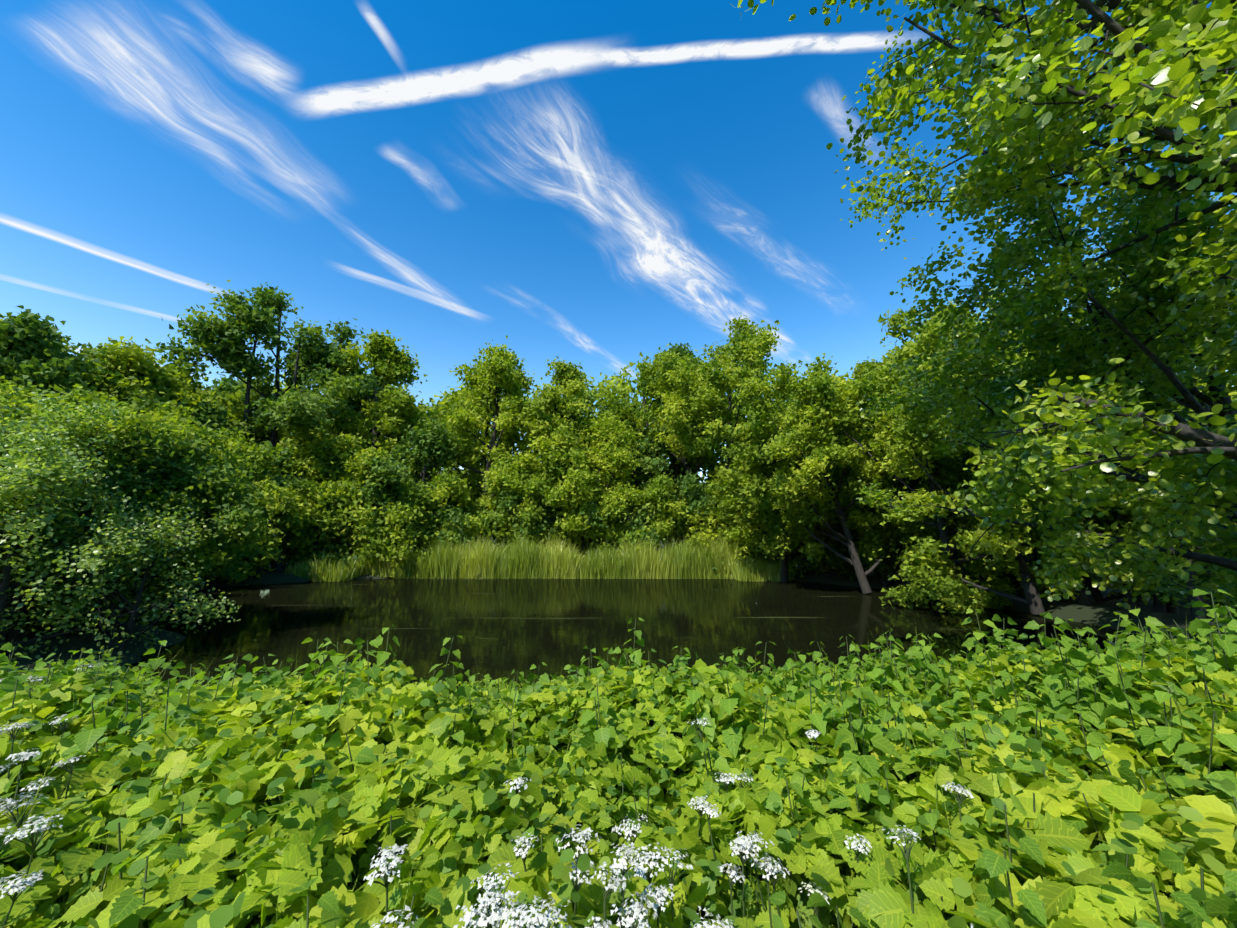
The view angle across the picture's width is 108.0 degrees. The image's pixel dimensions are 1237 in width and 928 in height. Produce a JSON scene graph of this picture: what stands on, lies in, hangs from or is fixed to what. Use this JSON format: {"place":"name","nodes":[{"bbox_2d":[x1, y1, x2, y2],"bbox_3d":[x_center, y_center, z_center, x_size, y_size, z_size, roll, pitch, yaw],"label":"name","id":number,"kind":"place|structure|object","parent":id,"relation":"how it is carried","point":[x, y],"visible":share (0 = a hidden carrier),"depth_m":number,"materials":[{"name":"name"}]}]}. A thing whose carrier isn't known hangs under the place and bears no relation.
{"place":"outdoors","nodes":[
{"label":"outdoors","id":0,"kind":"place"},
{"bbox_2d":[79,578,1153,763],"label":"pond water","id":1,"kind":"structure","parent":0,"point":[504,627],"depth_m":10.49,"materials":[{"name":"black liquid"}]},
{"bbox_2d":[6,533,1227,927],"bbox_3d":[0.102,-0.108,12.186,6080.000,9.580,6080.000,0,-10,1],"label":"ground","id":2,"kind":"structure","parent":0,"point":[1094,613],"depth_m":9.97,"materials":[{"name":"brown soil"}]},
{"bbox_2d":[0,382,241,665],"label":"hawthorn bush","id":3,"kind":"object","parent":2,"relation":"on","point":[60,468],"depth_m":7.19,"materials":[{"name":"green plant"}]},
{"bbox_2d":[0,664,994,927],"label":"cow parsley","id":4,"kind":"object","parent":2,"relation":"on","point":[504,912],"depth_m":0.83,"materials":[{"name":"white plant"}]},
{"bbox_2d":[284,526,799,581],"bbox_3d":[-3.807,4.985,24.416,25.330,2.620,4.973,0,-10,1],"label":"reed bed","id":5,"kind":"object","parent":2,"relation":"on","point":[518,560],"visible":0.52,"depth_m":24.09,"materials":[{"name":"green plant"}]},
{"bbox_2d":[10,276,1215,630],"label":"tree trunks","id":6,"kind":"object","parent":2,"relation":"on","point":[1032,598],"visible":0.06,"depth_m":17.04,"materials":[{"name":"brown plant"}]},
{"bbox_2d":[0,598,1228,927],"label":"grass","id":7,"kind":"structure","parent":2,"relation":"on","point":[268,802],"depth_m":1.33,"materials":[{"name":"green plant"}]},
{"bbox_2d":[0,257,1234,628],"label":"tree leaves","id":8,"kind":"object","parent":2,"relation":"on","point":[788,485],"visible":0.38,"depth_m":18.73,"materials":[{"name":"green plant"}]},
{"bbox_2d":[0,588,1236,927],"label":"leafy plants","id":9,"kind":"object","parent":2,"relation":"on","point":[1118,800],"visible":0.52,"depth_m":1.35,"materials":[{"name":"green plant"}]},
{"bbox_2d":[0,280,1236,624],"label":"tree leaves","id":10,"kind":"object","parent":2,"relation":"on","point":[34,350],"visible":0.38,"depth_m":25.13,"materials":[{"name":"green plant"}]},
{"bbox_2d":[1,272,1236,631],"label":"tree leaves","id":11,"kind":"object","parent":2,"relation":"on","point":[707,412],"visible":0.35,"depth_m":24.37,"materials":[{"name":"green plant"}]},
{"bbox_2d":[19,745,1234,927],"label":"leafy plants","id":12,"kind":"object","parent":2,"relation":"on","point":[293,860],"visible":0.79,"depth_m":0.91,"materials":[{"name":"green plant"}]},
{"bbox_2d":[71,751,1236,927],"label":"nettle leaves","id":13,"kind":"object","parent":2,"relation":"on","point":[1193,912],"visible":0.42,"depth_m":0.83,"materials":[{"name":"green plant"}]},
{"bbox_2d":[730,0,1236,634],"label":"alder tree","id":14,"kind":"object","parent":2,"relation":"on","point":[1164,30],"depth_m":4.19,"materials":[{"name":"green plant"}]},
{"bbox_2d":[0,0,1236,514],"label":"sky","id":15,"kind":"structure","parent":0,"point":[597,184],"materials":[{"name":"blue"}]}
]}

